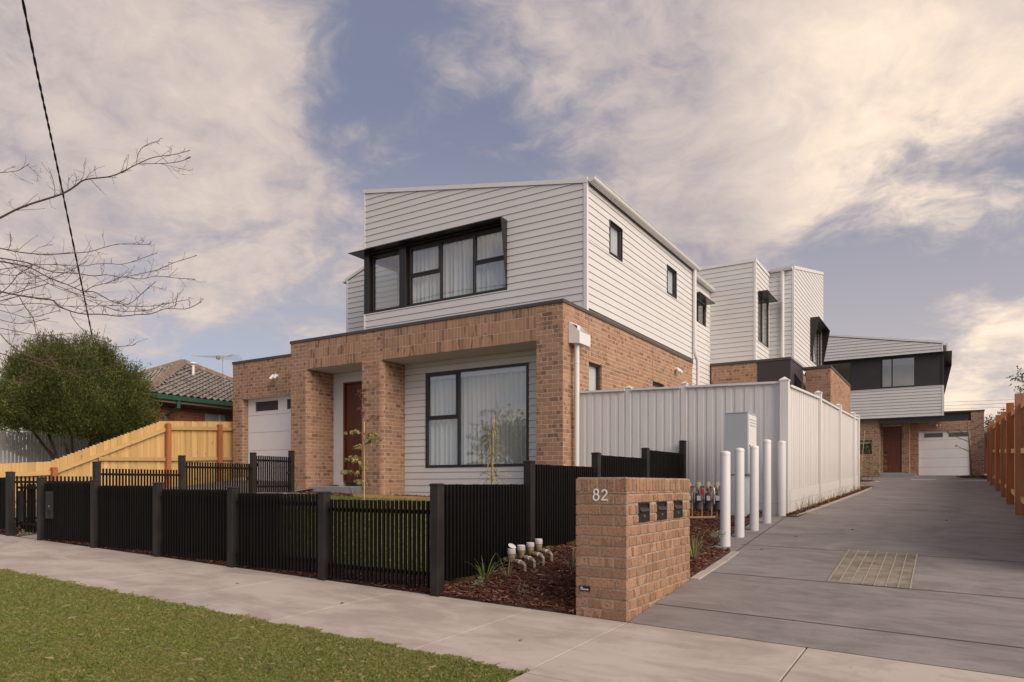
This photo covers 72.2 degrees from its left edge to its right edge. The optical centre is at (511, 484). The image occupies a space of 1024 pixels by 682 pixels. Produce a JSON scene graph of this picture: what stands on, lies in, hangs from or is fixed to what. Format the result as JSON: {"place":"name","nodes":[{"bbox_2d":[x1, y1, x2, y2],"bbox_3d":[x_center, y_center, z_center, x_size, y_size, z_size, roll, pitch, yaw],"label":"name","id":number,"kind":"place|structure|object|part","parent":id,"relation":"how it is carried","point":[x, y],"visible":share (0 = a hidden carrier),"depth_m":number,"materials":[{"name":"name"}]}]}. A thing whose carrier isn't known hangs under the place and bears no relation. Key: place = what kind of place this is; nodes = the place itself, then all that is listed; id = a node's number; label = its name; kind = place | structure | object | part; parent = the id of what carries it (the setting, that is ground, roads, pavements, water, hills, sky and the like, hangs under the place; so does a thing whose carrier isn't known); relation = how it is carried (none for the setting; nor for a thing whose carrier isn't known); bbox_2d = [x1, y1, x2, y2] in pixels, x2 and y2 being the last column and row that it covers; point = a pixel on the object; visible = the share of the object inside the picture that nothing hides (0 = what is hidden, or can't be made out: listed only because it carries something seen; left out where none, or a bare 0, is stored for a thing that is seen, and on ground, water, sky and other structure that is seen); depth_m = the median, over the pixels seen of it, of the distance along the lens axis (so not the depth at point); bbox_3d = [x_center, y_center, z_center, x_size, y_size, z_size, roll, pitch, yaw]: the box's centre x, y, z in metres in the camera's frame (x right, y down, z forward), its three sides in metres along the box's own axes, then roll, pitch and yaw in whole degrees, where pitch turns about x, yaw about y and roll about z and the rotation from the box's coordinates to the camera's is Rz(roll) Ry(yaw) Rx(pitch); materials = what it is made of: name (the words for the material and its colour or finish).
{"place":"outdoors","nodes":[
{"label":"outdoors","id":0,"kind":"place"},
{"bbox_2d":[0,520,36,535],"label":"mulch bed","id":1,"kind":"object","parent":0,"point":[16,530],"visible":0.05,"depth_m":11.55,"materials":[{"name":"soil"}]},
{"bbox_2d":[17,529,32,535],"bbox_3d":[-7.817,0.773,11.254,0.201,0.133,0.202,0,0,-8],"label":"groundcover plant","id":2,"kind":"object","parent":1,"relation":"on","point":[26,533],"visible":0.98,"depth_m":11.27,"materials":[{"name":"green plant"}]},
{"bbox_2d":[21,0,92,338],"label":"power cable","id":3,"kind":"object","parent":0,"point":[37,73],"visible":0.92,"depth_m":12.90,"materials":[{"name":"black rubber"}]},
{"bbox_2d":[18,492,311,538],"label":"path","id":4,"kind":"structure","parent":0,"point":[33,536],"depth_m":11.24,"materials":[{"name":"concrete"}]},
{"bbox_2d":[3,480,333,534],"bbox_3d":[-7.817,0.352,15.459,4.250,0.966,7.300,0,0,32],"label":"driveway apron","id":5,"kind":"object","parent":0,"point":[299,489],"visible":0.04,"depth_m":17.23,"materials":[{"name":"grey concrete"}]},
{"bbox_2d":[0,568,529,681],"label":"verge","id":6,"kind":"structure","parent":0,"point":[203,618],"depth_m":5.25,"materials":[{"name":"green plant"}]},
{"bbox_2d":[0,138,202,383],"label":"bare tree","id":7,"kind":"object","parent":6,"relation":"on","point":[28,266],"visible":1,"depth_m":8.61,"materials":[{"name":"brown plant"}]},
{"bbox_2d":[295,491,429,496],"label":"mulch","id":8,"kind":"object","parent":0,"point":[344,494],"visible":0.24,"depth_m":15.44,"materials":[{"name":"brown plant"}]},
{"bbox_2d":[311,493,546,578],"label":"lawn","id":9,"kind":"structure","parent":0,"point":[390,534],"depth_m":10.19,"materials":[{"name":"green plant"}]},
{"bbox_2d":[340,389,382,484],"bbox_3d":[-2.939,-0.802,13.681,0.757,2.136,1.128,0,0,-21],"label":"sapling","id":10,"kind":"object","parent":9,"relation":"on","point":[354,459],"visible":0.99,"depth_m":13.72,"materials":[{"name":"green plant"}]},
{"bbox_2d":[364,422,364,499],"bbox_3d":[-2.874,-0.450,13.646,0.018,1.530,0.018,0,0,9],"label":"garden stake","id":11,"kind":"object","parent":9,"relation":"on","point":[364,462],"visible":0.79,"depth_m":13.64,"materials":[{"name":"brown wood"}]},
{"bbox_2d":[353,494,429,500],"bbox_3d":[-1.638,0.295,13.608,3.900,0.194,0.042,0,0,31],"label":"garden edging","id":12,"kind":"object","parent":9,"relation":"on","point":[394,496],"visible":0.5,"depth_m":14.04,"materials":[{"name":"brown wood"}]},
{"bbox_2d":[492,416,494,483],"bbox_3d":[-0.331,-0.390,12.159,0.068,1.571,0.018,0,0,32],"label":"garden stake","id":13,"kind":"object","parent":9,"relation":"on","point":[493,451],"visible":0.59,"depth_m":12.15,"materials":[{"name":"brown wood"}]},
{"bbox_2d":[477,423,509,483],"bbox_3d":[-0.347,-0.316,12.104,0.684,1.533,0.662,0,0,32],"label":"sapling","id":14,"kind":"object","parent":9,"relation":"on","point":[491,452],"visible":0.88,"depth_m":12.11,"materials":[{"name":"green plant"}]},
{"bbox_2d":[1,472,1021,677],"bbox_3d":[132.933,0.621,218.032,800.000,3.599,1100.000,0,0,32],"label":"ground","id":15,"kind":"structure","parent":0,"point":[793,645],"depth_m":5.25,"materials":[{"name":"grey concrete"}]},
{"bbox_2d":[0,477,5,528],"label":"picket fence","id":16,"kind":"object","parent":15,"relation":"on","point":[2,502],"visible":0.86,"depth_m":11.46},
{"bbox_2d":[0,421,232,507],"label":"paling fence","id":17,"kind":"object","parent":15,"relation":"on","point":[161,445],"visible":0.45,"depth_m":17.65,"materials":[{"name":"yellow wood"}]},
{"bbox_2d":[5,450,294,535],"bbox_3d":[-6.492,0.086,13.572,0.256,1.693,5.618,0,0,34],"label":"picket fence","id":18,"kind":"object","parent":15,"relation":"on","point":[149,475],"visible":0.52,"depth_m":13.52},
{"bbox_2d":[256,456,290,491],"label":"gate","id":19,"kind":"structure","parent":18,"relation":"attached to","point":[280,472],"depth_m":15.46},
{"bbox_2d":[37,477,444,596],"bbox_3d":[-3.976,0.531,8.773,7.773,1.280,0.108,0,0,32],"label":"picket fence","id":20,"kind":"object","parent":15,"relation":"on","point":[232,526],"visible":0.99,"depth_m":8.14,"materials":[{"name":"metal"}]},
{"bbox_2d":[16,484,36,532],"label":"gate","id":21,"kind":"structure","parent":20,"relation":"attached to","point":[31,523],"depth_m":11.23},
{"bbox_2d":[44,539,471,594],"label":"mulch","id":22,"kind":"object","parent":15,"relation":"on","point":[420,588],"visible":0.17,"depth_m":7.75,"materials":[{"name":"wood"}]},
{"bbox_2d":[232,175,715,495],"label":"townhouse","id":23,"kind":"structure","parent":15,"relation":"on","point":[524,313],"depth_m":15.53,"materials":[{"name":"beige brick"}]},
{"bbox_2d":[248,396,290,480],"bbox_3d":[-6.085,-1.152,18.728,2.840,2.394,0.098,0,0,32],"label":"garage door","id":24,"kind":"structure","parent":23,"relation":"in","point":[269,419],"depth_m":18.97,"materials":[{"name":"white metal"}]},
{"bbox_2d":[346,383,361,479],"bbox_3d":[-3.653,-1.261,16.909,0.903,2.328,0.040,0,0,32],"label":"door","id":25,"kind":"structure","parent":23,"relation":"in","point":[353,417],"depth_m":17.00,"materials":[{"name":"brown wood"}]},
{"bbox_2d":[372,250,398,310],"bbox_3d":[-2.931,-4.803,16.860,0.930,1.455,0.251,0,0,32],"label":"window","id":26,"kind":"structure","parent":23,"relation":"in","point":[397,251],"depth_m":16.98,"materials":[{"name":"grey glass"}]},
{"bbox_2d":[375,258,398,273],"bbox_3d":[-2.928,-4.835,17.930,0.070,1.440,1.940,0,0,32],"label":"window","id":27,"kind":"structure","parent":23,"relation":"in","point":[376,259],"depth_m":17.58,"materials":[{"name":"grey glass"}]},
{"bbox_2d":[409,226,504,304],"bbox_3d":[-1.201,-4.803,15.760,2.842,1.455,0.233,0,0,32],"label":"window","id":28,"kind":"structure","parent":23,"relation":"in","point":[476,265],"depth_m":15.83,"materials":[{"name":"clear glass"}]},
{"bbox_2d":[425,362,528,467],"bbox_3d":[-0.740,-1.380,15.017,2.762,2.186,0.234,0,0,32],"label":"window","id":29,"kind":"structure","parent":23,"relation":"in","point":[461,403],"depth_m":15.08,"materials":[{"name":"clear glass"}]},
{"bbox_2d":[589,363,599,390],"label":"window","id":30,"kind":"structure","parent":23,"relation":"in","point":[594,370],"depth_m":14.39,"materials":[{"name":"white glass"}]},
{"bbox_2d":[611,223,620,258],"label":"window","id":31,"kind":"structure","parent":23,"relation":"in","point":[614,229],"depth_m":15.27,"materials":[{"name":"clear glass"}]},
{"bbox_2d":[652,382,662,386],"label":"window","id":32,"kind":"structure","parent":23,"relation":"in","point":[654,384],"depth_m":17.40,"materials":[{"name":"black glass"}]},
{"bbox_2d":[668,267,674,295],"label":"window","id":33,"kind":"structure","parent":23,"relation":"in","point":[670,271],"depth_m":18.29,"materials":[{"name":"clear glass"}]},
{"bbox_2d":[697,300,704,325],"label":"window","id":34,"kind":"structure","parent":23,"relation":"in","point":[698,302],"depth_m":21.26,"materials":[{"name":"grey glass"}]},
{"bbox_2d":[444,440,686,580],"bbox_3d":[1.153,0.108,9.530,0.118,1.741,6.615,0,0,34],"label":"picket fence","id":35,"kind":"object","parent":15,"relation":"on","point":[484,522],"visible":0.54,"depth_m":8.03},
{"bbox_2d":[576,477,689,623],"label":"letterbox pier","id":36,"kind":"structure","parent":15,"relation":"on","point":[632,548],"depth_m":5.92,"materials":[{"name":"beige brick"}]},
{"bbox_2d":[689,551,738,579],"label":"kerb","id":37,"kind":"structure","parent":15,"relation":"on","point":[714,566],"depth_m":7.66,"materials":[{"name":"concrete"}]},
{"bbox_2d":[579,377,859,516],"bbox_3d":[5.596,-0.675,16.694,3.848,2.640,10.374,0,0,32],"label":"paling fence","id":38,"kind":"object","parent":15,"relation":"on","point":[818,433],"visible":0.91,"depth_m":12.51,"materials":[{"name":"white metal"}]},
{"bbox_2d":[720,451,730,546],"bbox_3d":[2.689,0.233,8.844,0.127,1.305,0.127,0,0,32],"label":"bollard","id":39,"kind":"object","parent":15,"relation":"on","point":[725,494],"visible":0.94,"depth_m":8.79,"materials":[{"name":"white metal"}]},
{"bbox_2d":[735,448,744,537],"bbox_3d":[3.064,0.163,9.447,0.127,1.305,0.127,0,0,32],"label":"bollard","id":40,"kind":"object","parent":15,"relation":"on","point":[739,492],"visible":0.92,"depth_m":9.39,"materials":[{"name":"white metal"}]},
{"bbox_2d":[749,445,758,530],"bbox_3d":[3.434,0.102,9.947,0.127,1.305,0.127,0,0,32],"label":"bollard","id":41,"kind":"object","parent":15,"relation":"on","point":[754,487],"visible":0.97,"depth_m":9.89,"materials":[{"name":"white metal"}]},
{"bbox_2d":[762,439,770,523],"bbox_3d":[3.831,0.008,10.548,0.127,1.364,0.127,0,0,32],"label":"bollard","id":42,"kind":"object","parent":15,"relation":"on","point":[766,480],"visible":0.95,"depth_m":10.50,"materials":[{"name":"white metal"}]},
{"bbox_2d":[697,258,850,485],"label":"townhouse","id":43,"kind":"structure","parent":15,"relation":"on","point":[766,325],"depth_m":21.83,"materials":[{"name":"paint"}]},
{"bbox_2d":[758,293,768,348],"bbox_3d":[7.765,-5.052,21.992,0.221,1.555,1.581,0,0,32],"label":"window","id":44,"kind":"structure","parent":43,"relation":"in","point":[761,300],"depth_m":21.98,"materials":[{"name":"grey glass"}]},
{"bbox_2d":[811,328,820,365],"bbox_3d":[11.231,-5.155,26.077,0.070,1.500,2.650,0,0,32],"label":"window","id":45,"kind":"structure","parent":43,"relation":"in","point":[816,353],"depth_m":26.70,"materials":[{"name":"grey glass"}]},
{"bbox_2d":[777,441,785,516],"bbox_3d":[4.304,-0.043,11.196,0.127,1.305,0.127,0,0,32],"label":"bollard","id":46,"kind":"object","parent":15,"relation":"on","point":[781,478],"visible":0.94,"depth_m":11.15,"materials":[{"name":"white metal"}]},
{"bbox_2d":[791,485,871,515],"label":"kerb","id":47,"kind":"structure","parent":15,"relation":"on","point":[833,502],"depth_m":14.31,"materials":[{"name":"concrete"}]},
{"bbox_2d":[823,334,984,476],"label":"townhouse","id":48,"kind":"structure","parent":15,"relation":"on","point":[897,389],"depth_m":34.55,"materials":[{"name":"white"}]},
{"bbox_2d":[823,361,851,389],"bbox_3d":[16.278,-5.395,35.380,1.540,1.440,0.090,0,0,32],"label":"window","id":49,"kind":"structure","parent":48,"relation":"in","point":[850,362],"depth_m":34.96,"materials":[{"name":"black metal"}]},
{"bbox_2d":[860,440,871,453],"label":"window","id":50,"kind":"structure","parent":48,"relation":"in","point":[861,441],"depth_m":34.81,"materials":[{"name":"black glass"}]},
{"bbox_2d":[883,426,901,471],"bbox_3d":[18.901,-1.732,34.871,0.816,2.287,0.114,0,0,32],"label":"door","id":51,"kind":"structure","parent":48,"relation":"in","point":[892,435],"depth_m":34.87,"materials":[{"name":"brown wood"}]},
{"bbox_2d":[881,356,914,387],"bbox_3d":[18.658,-5.395,33.900,1.445,1.440,0.090,0,0,32],"label":"window","id":52,"kind":"structure","parent":48,"relation":"in","point":[892,386],"depth_m":33.99,"materials":[{"name":"grey glass"}]},
{"bbox_2d":[919,430,970,474],"bbox_3d":[21.507,-1.527,34.874,2.215,2.245,0.098,0,0,32],"label":"garage door","id":53,"kind":"structure","parent":48,"relation":"in","point":[938,453],"depth_m":34.86,"materials":[{"name":"white metal"}]},
{"bbox_2d":[984,428,986,473],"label":"house","id":54,"kind":"structure","parent":15,"relation":"on","point":[985,450],"depth_m":38.20,"materials":[{"name":"red brick"}]},
{"bbox_2d":[984,406,1014,427],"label":"tree","id":55,"kind":"object","parent":15,"relation":"on","point":[989,420],"visible":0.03,"depth_m":41.89,"materials":[{"name":"green plant"}]},
{"bbox_2d":[987,393,1023,514],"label":"paling fence","id":56,"kind":"object","parent":15,"relation":"on","point":[1005,453],"visible":0.98,"depth_m":14.05,"materials":[{"name":"brown wood"}]},
{"bbox_2d":[997,365,1023,413],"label":"tree","id":57,"kind":"object","parent":15,"relation":"on","point":[1021,377],"visible":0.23,"depth_m":31.04,"materials":[{"name":"green plant"}]},
{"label":"mulch bed","id":58,"kind":"structure","parent":15,"relation":"on","visible":0},
{"bbox_2d":[861,430,864,468],"bbox_3d":[13.705,-1.055,27.453,0.206,2.102,0.026,0,0,32],"label":"garden stake","id":59,"kind":"object","parent":58,"relation":"on","point":[862,450],"visible":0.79,"depth_m":27.44,"materials":[{"name":"brown wood"}]},
{"bbox_2d":[860,438,886,478],"bbox_3d":[14.245,-0.843,28.053,1.506,2.009,1.417,0,0,32],"label":"sapling","id":60,"kind":"object","parent":58,"relation":"on","point":[873,462],"visible":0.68,"depth_m":28.03,"materials":[{"name":"green plant"}]},
{"bbox_2d":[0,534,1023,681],"bbox_3d":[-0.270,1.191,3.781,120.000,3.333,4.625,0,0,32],"label":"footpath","id":61,"kind":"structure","parent":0,"point":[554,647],"depth_m":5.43,"materials":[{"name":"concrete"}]},
{"bbox_2d":[0,0,1023,468],"label":"sky","id":62,"kind":"structure","parent":0,"point":[876,147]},
{"bbox_2d":[439,502,761,614],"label":"mulch","id":63,"kind":"object","parent":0,"point":[562,605],"visible":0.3,"depth_m":7.12,"materials":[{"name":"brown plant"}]},
{"bbox_2d":[472,576,488,587],"bbox_3d":[-0.324,0.983,6.988,0.202,0.131,0.210,0,0,32],"label":"groundcover plant","id":64,"kind":"object","parent":63,"relation":"on","point":[480,581],"visible":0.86,"depth_m":6.99,"materials":[{"name":"green plant"}]},
{"bbox_2d":[464,553,507,580],"bbox_3d":[-0.250,0.838,7.157,0.539,0.357,0.439,0,0,-17],"label":"strappy plant","id":65,"kind":"object","parent":63,"relation":"on","point":[483,574],"visible":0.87,"depth_m":7.15,"materials":[{"name":"green plant"}]},
{"bbox_2d":[488,554,517,577],"bbox_3d":[-0.080,0.852,7.251,0.287,0.286,0.481,0,0,-32],"label":"strappy plant","id":66,"kind":"object","parent":63,"relation":"on","point":[508,573],"visible":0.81,"depth_m":7.25,"materials":[{"name":"green plant"}]},
{"bbox_2d":[503,543,526,572],"bbox_3d":[0.005,0.857,7.587,0.093,0.428,0.418,0,0,-38],"label":"water meter","id":67,"kind":"object","parent":63,"relation":"on","point":[511,551],"visible":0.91,"depth_m":7.56,"materials":[{"name":"beige plastic"}]},
{"bbox_2d":[515,545,535,568],"bbox_3d":[0.111,0.859,7.757,0.093,0.378,0.418,0,0,-38],"label":"water meter","id":68,"kind":"object","parent":63,"relation":"on","point":[520,551],"visible":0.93,"depth_m":7.73,"materials":[{"name":"beige plastic"}]},
{"bbox_2d":[524,542,544,565],"bbox_3d":[0.216,0.842,7.926,0.093,0.367,0.418,0,0,-38],"label":"water meter","id":69,"kind":"object","parent":63,"relation":"on","point":[530,548],"visible":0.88,"depth_m":7.90,"materials":[{"name":"beige plastic"}]},
{"bbox_2d":[534,538,552,560],"bbox_3d":[0.316,0.816,8.077,0.093,0.378,0.418,0,0,-38],"label":"water meter","id":70,"kind":"object","parent":63,"relation":"on","point":[538,544],"visible":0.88,"depth_m":8.05,"materials":[{"name":"brown metal"}]},
{"bbox_2d":[550,546,575,569],"bbox_3d":[0.639,0.795,7.579,0.416,0.300,0.514,0,0,32],"label":"strappy plant","id":71,"kind":"object","parent":63,"relation":"on","point":[573,563],"visible":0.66,"depth_m":7.54,"materials":[{"name":"green plant"}]},
{"bbox_2d":[689,482,694,515],"bbox_3d":[2.691,0.269,10.613,0.148,0.612,0.171,0,0,-13],"label":"gas meter","id":72,"kind":"object","parent":63,"relation":"on","point":[691,500],"visible":0.5,"depth_m":10.57,"materials":[{"name":"grey metal"}]},
{"bbox_2d":[689,530,714,558],"bbox_3d":[2.118,0.681,8.012,0.366,0.408,0.662,0,0,-18],"label":"strappy plant","id":73,"kind":"object","parent":63,"relation":"on","point":[696,551],"visible":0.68,"depth_m":7.97,"materials":[{"name":"green plant"}]},
{"bbox_2d":[689,516,714,518],"bbox_3d":[2.678,0.574,10.588,0.751,0.202,0.054,0,0,15],"label":"gas manifold","id":74,"kind":"object","parent":63,"relation":"on","point":[702,517],"visible":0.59,"depth_m":10.52,"materials":[{"name":"orange metal"}]},
{"bbox_2d":[695,482,704,515],"bbox_3d":[2.831,0.269,10.585,0.148,0.612,0.171,0,0,-13],"label":"gas meter","id":75,"kind":"object","parent":74,"relation":"attached to","point":[699,501],"visible":0.95,"depth_m":10.55,"materials":[{"name":"grey metal"}]},
{"bbox_2d":[705,482,714,515],"bbox_3d":[2.970,0.269,10.557,0.148,0.612,0.171,0,0,-13],"label":"gas meter","id":76,"kind":"object","parent":74,"relation":"attached to","point":[709,500],"visible":0.94,"depth_m":10.52,"materials":[{"name":"grey metal"}]},
{"bbox_2d":[711,485,714,503],"bbox_3d":[2.999,0.156,10.454,0.037,0.277,0.093,0,0,-10],"label":"vent pipe","id":77,"kind":"object","parent":76,"relation":"attached to","point":[713,494],"visible":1,"depth_m":10.42,"materials":[{"name":"metal"}]},
{"bbox_2d":[714,482,719,519],"bbox_3d":[3.100,0.269,10.535,0.148,0.612,0.171,0,0,-13],"label":"gas meter","id":78,"kind":"object","parent":63,"relation":"on","point":[717,498],"visible":0.61,"depth_m":10.51,"materials":[{"name":"grey metal"}]},
{"bbox_2d":[711,530,725,536],"bbox_3d":[2.465,0.591,8.369,0.169,0.097,0.205,0,0,32],"label":"groundcover plant","id":79,"kind":"object","parent":63,"relation":"on","point":[719,535],"visible":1,"depth_m":8.36,"materials":[{"name":"green plant"}]},
{"bbox_2d":[724,411,759,526],"bbox_3d":[3.620,-0.220,11.080,0.500,1.790,0.740,0,0,32],"label":"meter cabinet","id":80,"kind":"object","parent":63,"relation":"on","point":[740,429],"visible":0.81,"depth_m":10.88,"materials":[{"name":"white metal"}]},
{"bbox_3d":[3.769,-0.620,10.988,0.020,0.910,0.500,0,0,32],"label":"door","id":81,"kind":"part","parent":80,"relation":"part of","materials":[{"name":"white metal"}]},
{"bbox_2d":[629,474,1023,677],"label":"driveway","id":82,"kind":"structure","parent":0,"point":[959,532],"depth_m":6.68,"materials":[{"name":"grey concrete"}]},
{"bbox_2d":[786,486,873,516],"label":"mulch","id":83,"kind":"object","parent":82,"relation":"on","point":[805,509],"visible":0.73,"depth_m":14.24,"materials":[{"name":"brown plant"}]},
{"bbox_2d":[795,495,812,510],"bbox_3d":[4.902,0.312,11.858,0.361,0.332,0.503,0,0,-5],"label":"strappy plant","id":84,"kind":"object","parent":83,"relation":"on","point":[801,508],"visible":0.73,"depth_m":11.87,"materials":[{"name":"green plant"}]},
{"bbox_2d":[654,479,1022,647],"bbox_3d":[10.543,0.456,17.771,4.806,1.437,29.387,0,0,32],"label":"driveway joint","id":85,"kind":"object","parent":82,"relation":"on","point":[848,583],"visible":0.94,"depth_m":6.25,"materials":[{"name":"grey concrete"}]},
{"bbox_2d":[826,549,917,588],"bbox_3d":[3.856,0.875,7.436,0.724,0.197,1.784,0,0,32],"label":"drain grate","id":86,"kind":"object","parent":82,"relation":"on","point":[880,569],"visible":1,"depth_m":7.31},
{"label":"mulch bed","id":87,"kind":"structure","parent":82,"relation":"on","visible":0},
{"bbox_2d":[944,420,984,476],"bbox_3d":[19.173,-1.524,29.709,1.512,2.503,0.095,0,0,32],"label":"sapling","id":88,"kind":"object","parent":87,"relation":"on","point":[970,460],"visible":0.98,"depth_m":29.60,"materials":[{"name":"brown plant"}]},
{"bbox_2d":[955,475,986,478],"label":"mulch","id":89,"kind":"object","parent":87,"relation":"on","point":[977,477],"visible":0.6,"depth_m":29.88,"materials":[{"name":"brown plant"}]},
{"bbox_2d":[944,399,1014,408],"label":"power line","id":90,"kind":"object","parent":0,"point":[977,404],"visible":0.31,"depth_m":54.51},
{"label":"neighbour garden","id":91,"kind":"structure","parent":0,"visible":0},
{"bbox_2d":[0,425,69,456],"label":"garden shrub","id":92,"kind":"object","parent":91,"relation":"on","point":[10,430],"visible":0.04,"depth_m":19.97,"materials":[{"name":"green plant"}]},
{"bbox_2d":[0,431,98,463],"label":"picket fence","id":93,"kind":"object","parent":91,"relation":"on","point":[9,442],"visible":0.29,"depth_m":19.09,"materials":[{"name":"metal"}]},
{"bbox_2d":[0,328,163,459],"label":"garden shrub","id":94,"kind":"object","parent":91,"relation":"on","point":[103,405],"visible":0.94,"depth_m":17.13,"materials":[{"name":"green plant"}]},
{"bbox_2d":[27,359,232,461],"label":"brick house","id":95,"kind":"structure","parent":91,"relation":"on","point":[191,391],"depth_m":21.30,"materials":[{"name":"tile"}]},
{"bbox_2d":[205,413,224,421],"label":"window","id":96,"kind":"structure","parent":95,"relation":"in","point":[208,417],"depth_m":21.72,"materials":[{"name":"grey glass"}]},
{"bbox_2d":[191,354,239,373],"bbox_3d":[-10.118,-3.912,24.169,1.663,1.274,0.454,0,0,-17],"label":"tv aerial","id":97,"kind":"object","parent":95,"relation":"attached to","point":[220,357],"visible":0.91,"depth_m":24.16,"materials":[{"name":"metal"}]}
]}

